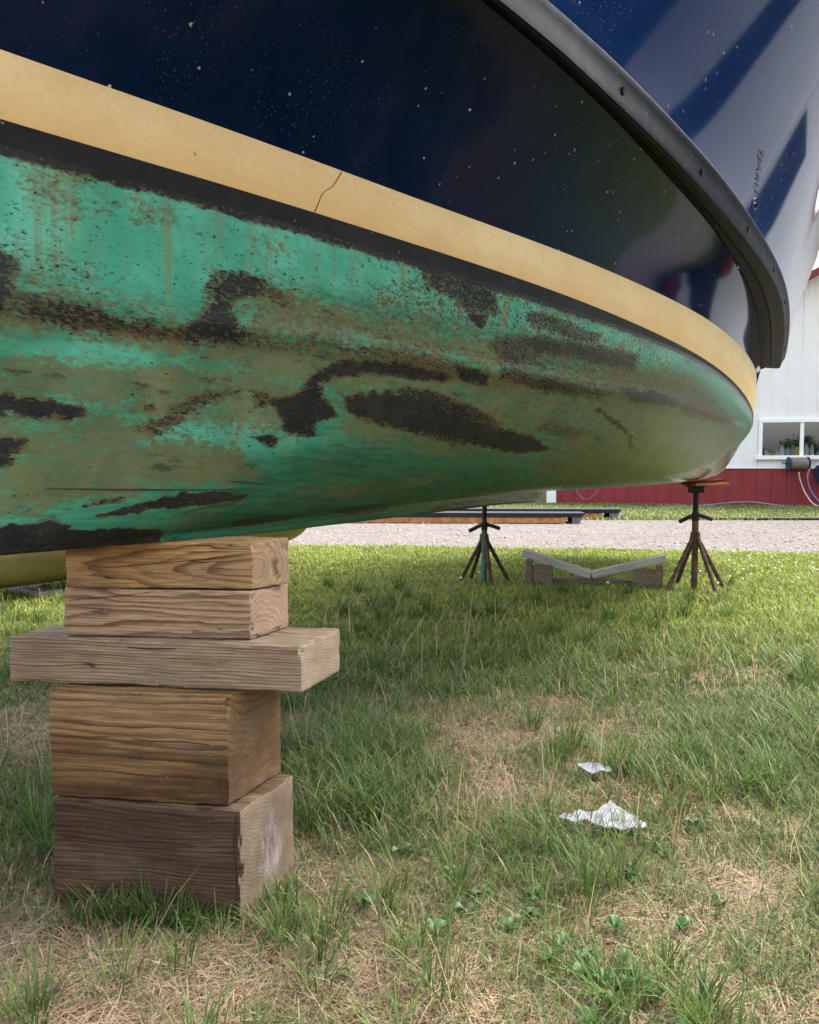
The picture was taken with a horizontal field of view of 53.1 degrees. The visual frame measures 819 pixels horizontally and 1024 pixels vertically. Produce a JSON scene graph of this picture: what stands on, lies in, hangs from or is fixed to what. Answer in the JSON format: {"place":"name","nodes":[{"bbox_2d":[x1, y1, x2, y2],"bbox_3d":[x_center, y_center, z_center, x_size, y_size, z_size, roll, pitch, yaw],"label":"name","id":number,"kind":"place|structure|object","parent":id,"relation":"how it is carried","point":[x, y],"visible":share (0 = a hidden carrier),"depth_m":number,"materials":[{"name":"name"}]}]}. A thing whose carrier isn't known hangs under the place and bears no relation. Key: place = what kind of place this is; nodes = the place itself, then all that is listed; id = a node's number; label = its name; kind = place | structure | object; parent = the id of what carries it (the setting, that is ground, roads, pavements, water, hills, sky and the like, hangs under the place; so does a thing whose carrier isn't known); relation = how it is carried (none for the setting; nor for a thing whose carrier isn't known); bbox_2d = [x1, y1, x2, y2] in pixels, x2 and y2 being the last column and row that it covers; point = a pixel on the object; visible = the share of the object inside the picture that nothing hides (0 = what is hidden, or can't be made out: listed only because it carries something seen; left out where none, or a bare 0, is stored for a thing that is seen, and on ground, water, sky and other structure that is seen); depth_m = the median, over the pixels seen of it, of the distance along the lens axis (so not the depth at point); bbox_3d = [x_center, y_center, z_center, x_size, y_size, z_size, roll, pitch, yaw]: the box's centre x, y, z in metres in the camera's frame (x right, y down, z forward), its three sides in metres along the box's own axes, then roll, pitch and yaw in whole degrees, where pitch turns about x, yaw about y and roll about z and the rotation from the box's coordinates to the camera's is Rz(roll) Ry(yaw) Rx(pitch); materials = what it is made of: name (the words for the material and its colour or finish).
{"place":"outdoors","nodes":[
{"label":"outdoors","id":0,"kind":"place"},
{"bbox_2d":[0,491,818,1023],"bbox_3d":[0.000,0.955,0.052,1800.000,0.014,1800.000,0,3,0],"label":"ground","id":1,"kind":"structure","parent":0,"point":[544,499],"depth_m":2.15,"materials":[{"name":"green plant"}]},
{"bbox_2d":[0,528,305,598],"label":"boat","id":2,"kind":"object","parent":1,"relation":"on","point":[21,570],"visible":0.08,"depth_m":5.86,"materials":[{"name":"yellow"}]},
{"bbox_2d":[52,774,294,927],"bbox_3d":[-0.517,0.741,1.832,0.478,0.268,0.222,1,3,9],"label":"timber block","id":3,"kind":"object","parent":1,"relation":"on","point":[237,849],"depth_m":1.74,"materials":[{"name":"brown wood"}]},
{"bbox_2d":[51,683,279,805],"bbox_3d":[-0.534,0.493,1.830,0.449,0.235,0.211,0,3,8],"label":"timber block","id":4,"kind":"object","parent":3,"relation":"on","point":[211,746],"depth_m":1.74,"materials":[{"name":"brown wood"}]},
{"bbox_2d":[10,624,339,691],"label":"timber beam","id":5,"kind":"structure","parent":4,"relation":"on","point":[294,659],"depth_m":1.77,"materials":[{"name":"grey wood"}]},
{"bbox_2d":[64,584,287,638],"bbox_3d":[-0.519,0.216,1.869,0.466,0.108,0.191,0,3,6],"label":"timber block","id":6,"kind":"object","parent":5,"relation":"on","point":[243,613],"depth_m":1.78,"materials":[{"name":"brown wood"}]},
{"bbox_2d":[66,537,288,588],"bbox_3d":[-0.510,0.110,1.865,0.469,0.107,0.189,0,3,3],"label":"timber block","id":7,"kind":"object","parent":6,"relation":"on","point":[230,562],"depth_m":1.78,"materials":[{"name":"beige wood"}]},
{"bbox_2d":[0,0,818,555],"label":"motor boat","id":8,"kind":"object","parent":7,"relation":"on","point":[266,266],"visible":1,"depth_m":1.93,"materials":[{"name":"paint"}]},
{"bbox_2d":[458,506,509,584],"bbox_3d":[0.599,0.180,6.733,0.389,0.872,0.361,2,4,34],"label":"boat stand","id":9,"kind":"object","parent":1,"relation":"on","point":[483,547],"visible":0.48,"depth_m":6.62,"materials":[{"name":"teal paint"}]},
{"bbox_2d":[354,816,727,1023],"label":"broadleaf weeds","id":10,"kind":"object","parent":1,"relation":"on","point":[680,923],"visible":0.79,"depth_m":1.66,"materials":[{"name":"green plant"}]},
{"bbox_2d":[331,542,817,583],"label":"clover flowers","id":11,"kind":"object","parent":1,"relation":"on","point":[743,569],"visible":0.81,"depth_m":7.14,"materials":[{"name":"white plant"}]},
{"bbox_2d":[577,762,610,773],"bbox_3d":[0.565,0.779,2.501,0.085,0.020,0.067,-1,3,-23],"label":"paper scrap","id":12,"kind":"object","parent":1,"relation":"on","point":[587,767],"visible":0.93,"depth_m":2.49,"materials":[{"name":"white paper"}]},
{"bbox_2d":[521,548,666,589],"bbox_3d":[1.470,0.456,6.566,1.132,0.278,0.192,1,3,17],"label":"boat cradle","id":13,"kind":"object","parent":1,"relation":"on","point":[541,572],"visible":0.81,"depth_m":6.55,"materials":[{"name":"grey wood"}]},
{"bbox_2d":[559,800,647,830],"bbox_3d":[0.504,0.801,2.140,0.201,0.023,0.148,-1,3,-21],"label":"paper scrap","id":14,"kind":"object","parent":1,"relation":"on","point":[607,816],"visible":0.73,"depth_m":2.15,"materials":[{"name":"white paper"}]},
{"bbox_2d":[594,504,655,507],"bbox_3d":[4.716,-0.120,19.047,2.397,0.057,1.197,-3,4,-43],"label":"garden hose","id":15,"kind":"object","parent":1,"relation":"on","point":[626,504],"visible":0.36,"depth_m":19.71,"materials":[{"name":"rubber"}]},
{"bbox_2d":[664,479,730,593],"bbox_3d":[2.219,0.193,6.297,0.439,0.894,0.450,2,4,28],"label":"boat stand","id":16,"kind":"object","parent":1,"relation":"on","point":[695,542],"visible":0.95,"depth_m":6.25,"materials":[{"name":"metal"}]},
{"bbox_2d":[603,515,818,519],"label":"ground cable","id":17,"kind":"object","parent":1,"relation":"on","point":[788,518],"visible":0.47,"depth_m":14.80,"materials":[{"name":"black rubber"}]},
{"bbox_2d":[652,501,815,507],"bbox_3d":[7.390,-0.167,19.236,3.988,0.125,1.112,0,3,0],"label":"garden hose","id":18,"kind":"object","parent":1,"relation":"on","point":[737,502],"visible":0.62,"depth_m":19.53,"materials":[{"name":"blue rubber"}]},
{"bbox_2d":[288,519,818,553],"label":"gravel road","id":19,"kind":"structure","parent":0,"point":[452,537],"depth_m":11.61,"materials":[{"name":"grey gravel"}]},
{"bbox_2d":[353,511,584,523],"bbox_3d":[0.627,0.092,14.163,4.700,0.185,0.550,0,3,3],"label":"wooden skid","id":20,"kind":"object","parent":19,"relation":"on","point":[539,517],"visible":0.56,"depth_m":13.88,"materials":[{"name":"brown wood"}]},
{"bbox_2d":[452,507,621,519],"bbox_3d":[1.347,0.024,15.371,5.100,0.190,0.550,0,3,3],"label":"wooden skid","id":21,"kind":"object","parent":19,"relation":"on","point":[599,512],"visible":0.32,"depth_m":15.03,"materials":[{"name":"black wood"}]},
{"bbox_2d":[547,267,818,505],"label":"barn","id":22,"kind":"structure","parent":0,"point":[786,412],"depth_m":19.91,"materials":[{"name":"white metal"}]},
{"bbox_2d":[772,450,779,454],"bbox_3d":[8.936,-1.443,19.971,0.190,0.130,0.185,1,3,13],"label":"plastic tub","id":23,"kind":"object","parent":22,"relation":"on","point":[775,452],"visible":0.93,"depth_m":19.90,"materials":[{"name":"plastic"}]},
{"bbox_2d":[780,446,784,454],"bbox_3d":[9.073,-1.496,19.937,0.116,0.240,0.113,1,3,13],"label":"plastic jug","id":24,"kind":"object","parent":22,"relation":"on","point":[782,450],"visible":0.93,"depth_m":19.89,"materials":[{"name":"plastic"}]},
{"bbox_2d":[755,418,818,459],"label":"window","id":25,"kind":"structure","parent":22,"relation":"in","point":[760,429],"depth_m":19.76,"materials":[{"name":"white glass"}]},
{"bbox_2d":[785,447,790,454],"bbox_3d":[9.200,-1.480,19.909,0.116,0.210,0.113,1,3,13],"label":"plastic jug","id":26,"kind":"object","parent":22,"relation":"on","point":[787,451],"visible":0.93,"depth_m":19.87,"materials":[{"name":"plastic"}]},
{"bbox_2d":[791,445,794,454],"bbox_3d":[9.312,-1.498,19.882,0.110,0.250,0.107,1,3,13],"label":"plastic jug","id":27,"kind":"object","parent":22,"relation":"on","point":[793,450],"visible":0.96,"depth_m":19.84,"materials":[{"name":"blue plastic"}]},
{"bbox_2d":[781,457,810,470],"bbox_3d":[9.254,-1.158,19.629,0.693,0.330,0.385,0,3,2],"label":"hose reel","id":28,"kind":"object","parent":22,"relation":"attached to","point":[795,463],"visible":1,"depth_m":19.49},
{"bbox_2d":[798,472,817,505],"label":"garden hose","id":29,"kind":"object","parent":28,"relation":"hanging from","point":[804,490],"visible":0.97,"depth_m":19.45,"materials":[{"name":"beige rubber"}]},
{"bbox_2d":[807,472,818,501],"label":"garden hose","id":30,"kind":"object","parent":28,"relation":"hanging from","point":[810,488],"visible":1,"depth_m":19.44,"materials":[{"name":"blue rubber"}]},
{"bbox_2d":[795,447,798,454],"bbox_3d":[9.404,-1.477,19.861,0.104,0.210,0.073,1,3,13],"label":"cardboard box","id":31,"kind":"object","parent":22,"relation":"on","point":[796,450],"visible":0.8,"depth_m":19.83,"materials":[{"name":"yellow cardboard"}]},
{"bbox_2d":[804,444,808,454],"bbox_3d":[9.599,-1.510,19.815,0.124,0.280,0.121,1,3,13],"label":"plastic jug","id":32,"kind":"object","parent":22,"relation":"on","point":[806,449],"visible":0.96,"depth_m":19.77,"materials":[{"name":"plastic"}]},
{"bbox_2d":[810,445,813,454],"bbox_3d":[9.726,-1.498,19.786,0.100,0.260,0.098,1,3,13],"label":"plastic jug","id":33,"kind":"object","parent":22,"relation":"on","point":[811,450],"visible":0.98,"depth_m":19.75,"materials":[{"name":"plastic"}]},
{"bbox_2d":[811,465,818,480],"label":"hose reel","id":34,"kind":"object","parent":22,"relation":"attached to","point":[816,473],"visible":1,"depth_m":19.48,"materials":[{"name":"blue plastic"}]},
{"bbox_2d":[738,253,818,268],"label":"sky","id":35,"kind":"structure","parent":0,"point":[816,265],"materials":[{"name":"white"}]}
]}

